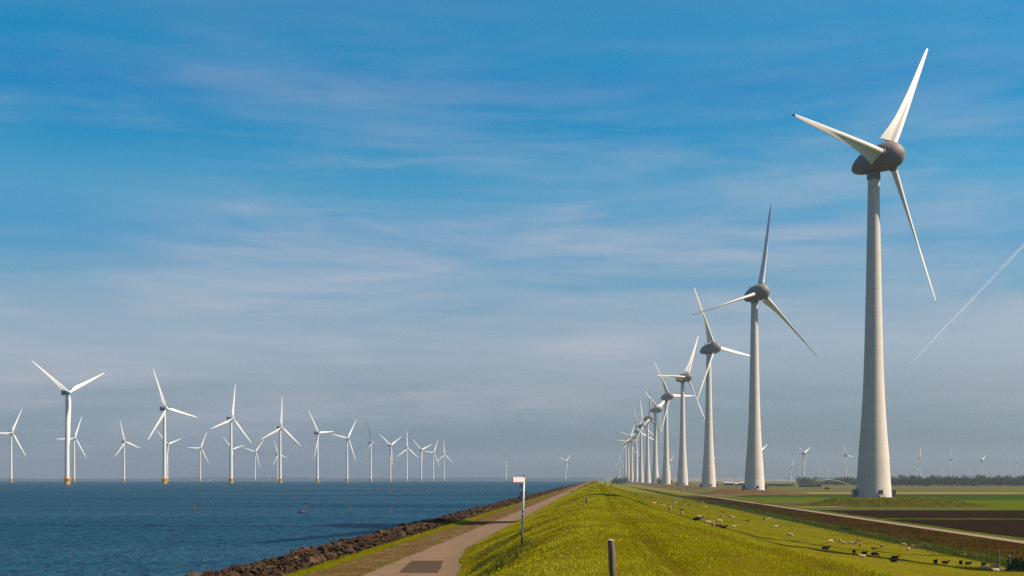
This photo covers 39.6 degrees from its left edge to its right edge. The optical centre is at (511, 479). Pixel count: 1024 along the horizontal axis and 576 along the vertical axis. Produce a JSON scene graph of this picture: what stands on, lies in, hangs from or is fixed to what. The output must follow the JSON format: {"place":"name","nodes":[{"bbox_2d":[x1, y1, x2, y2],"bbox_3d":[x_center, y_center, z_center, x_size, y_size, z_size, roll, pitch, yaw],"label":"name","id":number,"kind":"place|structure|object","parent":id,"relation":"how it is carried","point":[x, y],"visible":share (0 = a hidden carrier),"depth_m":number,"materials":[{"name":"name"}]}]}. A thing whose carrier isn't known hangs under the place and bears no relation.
{"place":"outdoors","nodes":[
{"label":"outdoors","id":0,"kind":"place"},
{"bbox_2d":[0,481,586,575],"bbox_3d":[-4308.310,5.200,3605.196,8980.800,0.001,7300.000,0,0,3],"label":"water","id":1,"kind":"structure","parent":0,"point":[108,528],"depth_m":195.14,"materials":[{"name":"blue liquid"}]},
{"bbox_2d":[0,410,25,481],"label":"offshore turbine","id":2,"kind":"object","parent":1,"relation":"in","point":[10,433],"visible":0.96,"depth_m":2727.28,"materials":[{"name":"grey metal"}]},
{"bbox_2d":[32,361,103,484],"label":"offshore turbine","id":3,"kind":"object","parent":1,"relation":"in","point":[66,393],"visible":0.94,"depth_m":1465.83,"materials":[{"name":"grey metal"}]},
{"bbox_2d":[62,417,85,481],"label":"offshore turbine","id":4,"kind":"object","parent":1,"relation":"in","point":[73,438],"visible":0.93,"depth_m":3068.94,"materials":[{"name":"grey metal"}]},
{"bbox_2d":[115,422,138,481],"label":"offshore turbine","id":5,"kind":"object","parent":1,"relation":"in","point":[123,446],"visible":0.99,"depth_m":3376.91,"materials":[{"name":"grey metal"}]},
{"bbox_2d":[157,431,179,481],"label":"offshore turbine","id":6,"kind":"object","parent":1,"relation":"in","point":[167,444],"visible":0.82,"depth_m":3627.07,"materials":[{"name":"grey metal"}]},
{"bbox_2d":[148,369,197,483],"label":"offshore turbine","id":7,"kind":"object","parent":1,"relation":"in","point":[163,416],"visible":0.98,"depth_m":1797.15,"materials":[{"name":"grey metal"}]},
{"bbox_2d":[187,433,207,480],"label":"offshore turbine","id":8,"kind":"object","parent":1,"relation":"in","point":[200,448],"visible":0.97,"depth_m":4014.78,"materials":[{"name":"grey metal"}]},
{"bbox_2d":[211,390,250,482],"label":"offshore turbine","id":9,"kind":"object","parent":1,"relation":"in","point":[231,478],"visible":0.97,"depth_m":2092.50,"materials":[{"name":"grey metal"}]},
{"bbox_2d":[243,440,263,480],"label":"offshore turbine","id":10,"kind":"object","parent":1,"relation":"in","point":[255,453],"visible":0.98,"depth_m":4560.73,"materials":[{"name":"grey metal"}]},
{"bbox_2d":[274,440,286,480],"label":"offshore turbine","id":11,"kind":"object","parent":1,"relation":"in","point":[277,479],"visible":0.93,"depth_m":5066.58,"materials":[{"name":"grey metal"}]},
{"bbox_2d":[262,405,300,482],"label":"offshore turbine","id":12,"kind":"object","parent":1,"relation":"in","point":[279,428],"visible":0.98,"depth_m":2445.17,"materials":[{"name":"grey metal"}]},
{"bbox_2d":[309,412,333,481],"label":"offshore turbine","id":13,"kind":"object","parent":1,"relation":"in","point":[317,463],"visible":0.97,"depth_m":2739.17,"materials":[{"name":"grey metal"}]},
{"bbox_2d":[333,419,356,481],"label":"offshore turbine","id":14,"kind":"object","parent":1,"relation":"in","point":[347,439],"visible":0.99,"depth_m":3068.77,"materials":[{"name":"grey metal"}]},
{"bbox_2d":[363,422,378,481],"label":"offshore turbine","id":15,"kind":"object","parent":1,"relation":"in","point":[370,445],"visible":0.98,"depth_m":3431.38,"materials":[{"name":"grey metal"}]},
{"bbox_2d":[384,436,401,481],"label":"offshore turbine","id":16,"kind":"object","parent":1,"relation":"in","point":[390,479],"visible":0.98,"depth_m":3732.84,"materials":[{"name":"grey metal"}]},
{"bbox_2d":[397,437,414,480],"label":"offshore turbine","id":17,"kind":"object","parent":1,"relation":"in","point":[406,479],"visible":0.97,"depth_m":4066.35,"materials":[{"name":"grey metal"}]},
{"bbox_2d":[412,439,431,480],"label":"offshore turbine","id":18,"kind":"object","parent":1,"relation":"in","point":[421,450],"visible":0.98,"depth_m":4313.33,"materials":[{"name":"grey metal"}]},
{"bbox_2d":[425,441,438,480],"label":"offshore turbine","id":19,"kind":"object","parent":1,"relation":"in","point":[433,462],"visible":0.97,"depth_m":4693.99,"materials":[{"name":"grey metal"}]},
{"bbox_2d":[439,448,450,480],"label":"offshore turbine","id":20,"kind":"object","parent":1,"relation":"in","point":[443,463],"visible":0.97,"depth_m":5066.57,"materials":[{"name":"grey metal"}]},
{"bbox_2d":[561,455,570,480],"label":"offshore turbine","id":21,"kind":"object","parent":1,"relation":"in","point":[565,467],"visible":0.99,"depth_m":6873.49,"materials":[{"name":"grey metal"}]},
{"bbox_2d":[0,477,603,480],"bbox_3d":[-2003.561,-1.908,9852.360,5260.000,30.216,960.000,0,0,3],"label":"shore","id":22,"kind":"structure","parent":0,"point":[326,479],"depth_m":9389.93,"materials":[{"name":"black"}]},
{"bbox_2d":[278,481,588,575],"bbox_3d":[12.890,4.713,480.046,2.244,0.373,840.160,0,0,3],"label":"grass strip","id":23,"kind":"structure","parent":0,"point":[357,555],"depth_m":101.39,"materials":[{"name":"green plant"}]},
{"bbox_2d":[304,481,589,575],"bbox_3d":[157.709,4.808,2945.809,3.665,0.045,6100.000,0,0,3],"label":"verge","id":24,"kind":"structure","parent":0,"point":[374,561],"depth_m":99.19,"materials":[{"name":"plant"}]},
{"bbox_2d":[377,496,553,568],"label":"path fringe","id":25,"kind":"object","parent":24,"relation":"on","point":[482,525],"visible":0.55,"depth_m":150.61,"materials":[{"name":"green plant"}]},
{"bbox_2d":[362,481,590,575],"bbox_3d":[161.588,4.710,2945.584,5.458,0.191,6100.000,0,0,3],"label":"path","id":26,"kind":"structure","parent":0,"point":[449,552],"depth_m":97.77,"materials":[{"name":"concrete"}]},
{"bbox_2d":[399,561,443,572],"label":"asphalt patch","id":27,"kind":"object","parent":26,"relation":"on","point":[423,567],"visible":1,"depth_m":77.62,"materials":[{"name":"grey asphalt"}]},
{"bbox_2d":[0,0,1023,480],"label":"sky","id":28,"kind":"structure","parent":0,"point":[481,230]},
{"bbox_2d":[669,488,717,491],"bbox_3d":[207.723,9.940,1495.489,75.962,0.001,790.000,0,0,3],"label":"olive field","id":29,"kind":"structure","parent":0,"point":[698,490],"depth_m":1297.03,"materials":[{"name":"green plant"}]},
{"bbox_2d":[610,478,796,480],"bbox_3d":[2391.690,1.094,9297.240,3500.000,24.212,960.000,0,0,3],"label":"hills","id":30,"kind":"structure","parent":0,"point":[700,479],"depth_m":8928.21,"materials":[{"name":"green plant"}]},
{"bbox_2d":[456,480,1023,575],"bbox_3d":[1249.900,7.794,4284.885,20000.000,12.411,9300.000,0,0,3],"label":"ground","id":31,"kind":"structure","parent":0,"point":[887,553],"depth_m":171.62,"materials":[{"name":"green plant"}]},
{"bbox_2d":[618,425,634,481],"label":"wind turbine","id":32,"kind":"object","parent":31,"relation":"on","point":[628,470],"visible":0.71,"depth_m":4722.46,"materials":[{"name":"metal"}]},
{"bbox_2d":[623,431,630,478],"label":"wind turbine","id":33,"kind":"object","parent":31,"relation":"on","point":[625,465],"visible":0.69,"depth_m":5131.88,"materials":[{"name":"metal"}]},
{"bbox_2d":[621,422,640,481],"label":"wind turbine","id":34,"kind":"object","parent":31,"relation":"on","point":[631,478],"visible":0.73,"depth_m":4282.89,"materials":[{"name":"metal"}]},
{"bbox_2d":[622,408,653,481],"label":"wind turbine","id":35,"kind":"object","parent":31,"relation":"on","point":[637,431],"visible":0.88,"depth_m":3812.85,"materials":[{"name":"metal"}]},
{"bbox_2d":[636,400,650,482],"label":"wind turbine","id":36,"kind":"object","parent":31,"relation":"on","point":[640,477],"visible":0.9,"depth_m":3403.93,"materials":[{"name":"metal"}]},
{"bbox_2d":[643,388,661,482],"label":"wind turbine","id":37,"kind":"object","parent":31,"relation":"on","point":[647,477],"visible":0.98,"depth_m":2985.50,"materials":[{"name":"metal"}]},
{"bbox_2d":[644,390,664,483],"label":"wind turbine","id":38,"kind":"object","parent":31,"relation":"on","point":[655,410],"visible":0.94,"depth_m":2605.63,"materials":[{"name":"metal"}]},
{"bbox_2d":[645,484,675,485],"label":"mound","id":39,"kind":"object","parent":31,"relation":"on","point":[659,484],"visible":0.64,"depth_m":2172.12,"materials":[{"name":"brown soil"}]},
{"bbox_2d":[654,362,692,483],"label":"wind turbine","id":40,"kind":"object","parent":39,"relation":"on","point":[667,397],"visible":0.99,"depth_m":2200.01,"materials":[{"name":"metal"}]},
{"bbox_2d":[651,485,699,487],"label":"mound","id":41,"kind":"object","parent":31,"relation":"on","point":[673,486],"visible":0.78,"depth_m":1759.26,"materials":[{"name":"brown soil"}]},
{"bbox_2d":[656,335,704,484],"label":"wind turbine","id":42,"kind":"object","parent":41,"relation":"on","point":[682,476],"visible":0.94,"depth_m":1789.36,"materials":[{"name":"metal"}]},
{"bbox_2d":[457,483,900,575],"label":"dyke crest","id":43,"kind":"object","parent":31,"relation":"on","point":[815,565],"visible":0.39,"depth_m":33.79,"materials":[{"name":"green plant"}]},
{"bbox_2d":[460,527,543,575],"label":"dark weeds","id":44,"kind":"object","parent":43,"relation":"on","point":[499,559],"visible":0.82,"depth_m":49.33,"materials":[{"name":"green plant"}]},
{"bbox_2d":[512,476,526,545],"bbox_3d":[0.270,1.177,48.654,0.259,2.631,0.661,0,0,29],"label":"signpost","id":45,"kind":"object","parent":43,"relation":"on","point":[523,495],"visible":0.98,"depth_m":48.76,"materials":[{"name":"white metal"}]},
{"bbox_2d":[608,539,616,575],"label":"fence post","id":46,"kind":"object","parent":43,"relation":"on","point":[611,558],"visible":1,"depth_m":23.16,"materials":[{"name":"grey wood"}]},
{"bbox_2d":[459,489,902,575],"bbox_3d":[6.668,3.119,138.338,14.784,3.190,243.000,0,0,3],"label":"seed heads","id":47,"kind":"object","parent":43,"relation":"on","point":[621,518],"visible":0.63,"depth_m":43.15,"materials":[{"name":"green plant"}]},
{"bbox_2d":[672,487,741,489],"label":"mound","id":48,"kind":"object","parent":31,"relation":"on","point":[709,488],"visible":0.84,"depth_m":1348.43,"materials":[{"name":"green plant"}]},
{"bbox_2d":[694,288,749,486],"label":"wind turbine","id":49,"kind":"object","parent":48,"relation":"on","point":[711,349],"visible":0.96,"depth_m":1379.41,"materials":[{"name":"metal"}]},
{"bbox_2d":[702,490,812,494],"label":"mound","id":50,"kind":"object","parent":31,"relation":"on","point":[754,492],"visible":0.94,"depth_m":944.76,"materials":[{"name":"green plant"}]},
{"bbox_2d":[692,206,816,489],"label":"wind turbine","id":51,"kind":"object","parent":50,"relation":"on","point":[754,468],"visible":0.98,"depth_m":978.73,"materials":[{"name":"metal"}]},
{"bbox_2d":[608,481,1023,513],"bbox_3d":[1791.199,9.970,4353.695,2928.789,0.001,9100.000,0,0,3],"label":"polder","id":52,"kind":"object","parent":31,"relation":"on","point":[719,483],"visible":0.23,"depth_m":619.21,"materials":[{"name":"green plant"}]},
{"bbox_2d":[723,482,733,485],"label":"farm shed","id":53,"kind":"structure","parent":52,"relation":"on","point":[728,483],"depth_m":2273.49,"materials":[{"name":"grey metal"}]},
{"bbox_2d":[801,447,809,477],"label":"distant turbine","id":54,"kind":"object","parent":52,"relation":"on","point":[803,453],"visible":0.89,"depth_m":4746.34,"materials":[{"name":"metal"}]},
{"bbox_2d":[795,476,856,484],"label":"wood","id":55,"kind":"object","parent":52,"relation":"on","point":[806,480],"visible":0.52,"depth_m":2699.03,"materials":[{"name":"green plant"}]},
{"bbox_2d":[831,477,856,484],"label":"wood","id":56,"kind":"object","parent":52,"relation":"on","point":[851,482],"visible":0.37,"depth_m":2497.26,"materials":[{"name":"green plant"}]},
{"bbox_2d":[844,448,852,476],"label":"distant turbine","id":57,"kind":"object","parent":52,"relation":"on","point":[845,455],"visible":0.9,"depth_m":5141.88,"materials":[{"name":"metal"}]},
{"bbox_2d":[917,447,923,474],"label":"distant turbine","id":58,"kind":"object","parent":52,"relation":"on","point":[919,458],"visible":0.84,"depth_m":5821.79,"materials":[{"name":"metal"}]},
{"bbox_2d":[950,452,956,475],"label":"distant turbine","id":59,"kind":"object","parent":52,"relation":"on","point":[951,464],"visible":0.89,"depth_m":6171.21,"materials":[{"name":"metal"}]},
{"bbox_2d":[891,474,1023,485],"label":"wood","id":60,"kind":"object","parent":52,"relation":"on","point":[931,480],"visible":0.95,"depth_m":2198.79,"materials":[{"name":"green plant"}]},
{"bbox_2d":[640,489,1023,572],"bbox_3d":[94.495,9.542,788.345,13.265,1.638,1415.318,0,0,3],"label":"ditch reeds","id":61,"kind":"object","parent":31,"relation":"on","point":[975,557],"visible":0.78,"depth_m":244.08,"materials":[{"name":"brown plant"}]},
{"bbox_2d":[678,491,1023,540],"bbox_3d":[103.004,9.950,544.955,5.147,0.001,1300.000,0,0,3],"label":"road verge","id":62,"kind":"structure","parent":31,"relation":"on","point":[972,532],"depth_m":329.87,"materials":[{"name":"plant"}]},
{"bbox_2d":[679,495,1023,559],"bbox_3d":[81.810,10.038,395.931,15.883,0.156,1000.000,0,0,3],"label":"weed strip","id":63,"kind":"object","parent":31,"relation":"on","point":[948,544],"visible":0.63,"depth_m":248.95,"materials":[{"name":"plant"}]},
{"bbox_2d":[690,497,1023,560],"bbox_3d":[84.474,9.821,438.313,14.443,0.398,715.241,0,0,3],"label":"red weeds","id":64,"kind":"object","parent":31,"relation":"on","point":[819,516],"visible":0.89,"depth_m":280.60,"materials":[{"name":"brown plant"}]},
{"bbox_2d":[797,497,980,506],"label":"mound","id":65,"kind":"object","parent":31,"relation":"on","point":[881,505],"visible":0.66,"depth_m":526.44,"materials":[{"name":"green plant"}]},
{"bbox_2d":[792,48,935,497],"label":"wind turbine","id":66,"kind":"object","parent":65,"relation":"on","point":[871,161],"visible":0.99,"depth_m":574.22,"materials":[{"name":"metal"}]},
{"bbox_2d":[799,497,986,506],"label":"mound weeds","id":67,"kind":"object","parent":65,"relation":"on","point":[877,504],"visible":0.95,"depth_m":528.85,"materials":[{"name":"green plant"}]},
{"bbox_2d":[1006,557,1023,569],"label":"bush","id":68,"kind":"object","parent":31,"relation":"on","point":[1015,562],"visible":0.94,"depth_m":152.94,"materials":[{"name":"green plant"}]},
{"bbox_3d":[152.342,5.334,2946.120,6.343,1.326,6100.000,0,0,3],"label":"rock base","id":69,"kind":"structure","parent":31,"relation":"on","visible":0},
{"bbox_2d":[186,572,200,575],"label":"boulder","id":70,"kind":"object","parent":69,"relation":"on","point":[193,574],"visible":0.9,"depth_m":66.30,"materials":[{"name":"brown stone"}]},
{"bbox_2d":[200,570,212,575],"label":"boulder","id":71,"kind":"object","parent":69,"relation":"on","point":[208,573],"visible":1,"depth_m":64.65,"materials":[{"name":"brown stone"}]},
{"bbox_2d":[236,566,244,572],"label":"boulder","id":72,"kind":"object","parent":69,"relation":"on","point":[240,569],"visible":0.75,"depth_m":71.28,"materials":[{"name":"brown stone"}]},
{"bbox_2d":[239,572,251,575],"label":"boulder","id":73,"kind":"object","parent":69,"relation":"on","point":[246,574],"visible":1,"depth_m":66.90,"materials":[{"name":"brown stone"}]},
{"bbox_2d":[250,569,258,574],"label":"boulder","id":74,"kind":"object","parent":69,"relation":"on","point":[254,572],"visible":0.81,"depth_m":69.88,"materials":[{"name":"brown stone"}]},
{"bbox_2d":[258,569,267,575],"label":"boulder","id":75,"kind":"object","parent":69,"relation":"on","point":[264,572],"visible":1,"depth_m":68.70,"materials":[{"name":"stone"}]},
{"bbox_2d":[269,569,276,575],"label":"boulder","id":76,"kind":"object","parent":69,"relation":"on","point":[273,572],"visible":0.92,"depth_m":69.89,"materials":[{"name":"brown stone"}]},
{"bbox_2d":[275,569,283,575],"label":"boulder","id":77,"kind":"object","parent":69,"relation":"on","point":[279,572],"visible":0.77,"depth_m":70.55,"materials":[{"name":"brown stone"}]},
{"bbox_2d":[283,566,294,574],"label":"boulder","id":78,"kind":"object","parent":69,"relation":"on","point":[289,570],"visible":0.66,"depth_m":71.35,"materials":[{"name":"stone"}]},
{"bbox_2d":[220,482,584,572],"bbox_3d":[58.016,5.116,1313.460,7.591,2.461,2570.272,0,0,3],"label":"rock bank","id":79,"kind":"object","parent":69,"relation":"on","point":[298,559],"visible":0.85,"depth_m":103.65,"materials":[{"name":"grey stone"}]},
{"bbox_2d":[728,495,809,496],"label":"dark green field","id":80,"kind":"structure","parent":0,"point":[768,496],"depth_m":836.53,"materials":[{"name":"green plant"}]},
{"bbox_2d":[734,498,828,501],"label":"green field","id":81,"kind":"structure","parent":0,"point":[784,499],"depth_m":710.42,"materials":[{"name":"green plant"}]},
{"bbox_2d":[771,503,804,504],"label":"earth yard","id":82,"kind":"structure","parent":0,"point":[788,503],"depth_m":589.13,"materials":[{"name":"brown soil"}]},
{"bbox_2d":[622,485,1007,563],"bbox_3d":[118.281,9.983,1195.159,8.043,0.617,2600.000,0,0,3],"label":"ditch","id":83,"kind":"object","parent":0,"point":[1004,558],"visible":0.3,"depth_m":221.91,"materials":[{"name":"plant"}]},
{"bbox_2d":[841,525,852,529],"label":"bush","id":84,"kind":"object","parent":83,"relation":"on","point":[848,528],"visible":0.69,"depth_m":283.87,"materials":[{"name":"green plant"}]},
{"bbox_2d":[634,485,1023,543],"bbox_3d":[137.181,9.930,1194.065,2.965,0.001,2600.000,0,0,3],"label":"field road","id":85,"kind":"structure","parent":0,"point":[991,537],"depth_m":321.70,"materials":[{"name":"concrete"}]},
{"bbox_2d":[814,479,851,485],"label":"irrigation spray","id":86,"kind":"object","parent":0,"point":[828,479],"visible":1,"depth_m":1777.89,"materials":[{"name":"white liquid"}]},
{"bbox_2d":[718,486,1023,491],"bbox_3d":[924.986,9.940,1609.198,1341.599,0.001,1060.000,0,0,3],"label":"olive field","id":87,"kind":"structure","parent":0,"point":[928,489],"depth_m":1588.51,"materials":[{"name":"green plant"}]},
{"bbox_2d":[765,483,793,486],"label":"orchard","id":88,"kind":"object","parent":87,"relation":"on","point":[781,485],"visible":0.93,"depth_m":2043.52,"materials":[{"name":"green plant"}]},
{"bbox_2d":[799,485,820,486],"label":"container","id":89,"kind":"object","parent":87,"relation":"on","point":[809,485],"visible":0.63,"depth_m":1870.08,"materials":[{"name":"grey"}]},
{"bbox_2d":[1016,478,1021,486],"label":"tree","id":90,"kind":"object","parent":87,"relation":"on","point":[1018,482],"visible":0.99,"depth_m":1948.83,"materials":[{"name":"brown plant"}]},
{"bbox_2d":[803,492,1014,493],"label":"stubble field","id":91,"kind":"structure","parent":0,"point":[901,493],"depth_m":1015.04,"materials":[{"name":"brown plant"}]},
{"bbox_2d":[799,494,1023,499],"bbox_3d":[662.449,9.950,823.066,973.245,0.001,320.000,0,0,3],"label":"dark green field","id":92,"kind":"structure","parent":0,"point":[985,496],"depth_m":837.37,"materials":[{"name":"green plant"}]},
{"bbox_2d":[820,510,1023,518],"bbox_3d":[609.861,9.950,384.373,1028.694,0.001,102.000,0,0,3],"label":"ploughed field","id":93,"kind":"structure","parent":0,"point":[1000,514],"depth_m":417.44,"materials":[{"name":"soil"}]},
{"bbox_2d":[878,518,980,518],"bbox_3d":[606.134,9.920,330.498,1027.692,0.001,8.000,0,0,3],"label":"grass balk","id":94,"kind":"object","parent":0,"point":[929,518],"depth_m":362.69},
{"bbox_2d":[885,519,1023,537],"bbox_3d":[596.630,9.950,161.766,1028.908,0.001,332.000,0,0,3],"label":"ploughed field","id":95,"kind":"structure","parent":0,"point":[1012,527],"depth_m":315.17,"materials":[{"name":"soil"}]},
{"bbox_2d":[919,492,1023,492],"bbox_3d":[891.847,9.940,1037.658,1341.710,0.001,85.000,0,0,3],"label":"yellow crop strip","id":96,"kind":"object","parent":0,"point":[971,492],"visible":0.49,"depth_m":1095.93,"materials":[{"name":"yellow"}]},
{"bbox_2d":[960,500,1023,509],"bbox_3d":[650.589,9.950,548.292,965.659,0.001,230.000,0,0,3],"label":"green field","id":97,"kind":"structure","parent":0,"point":[1007,504],"depth_m":568.33,"materials":[{"name":"green plant"}]}
]}

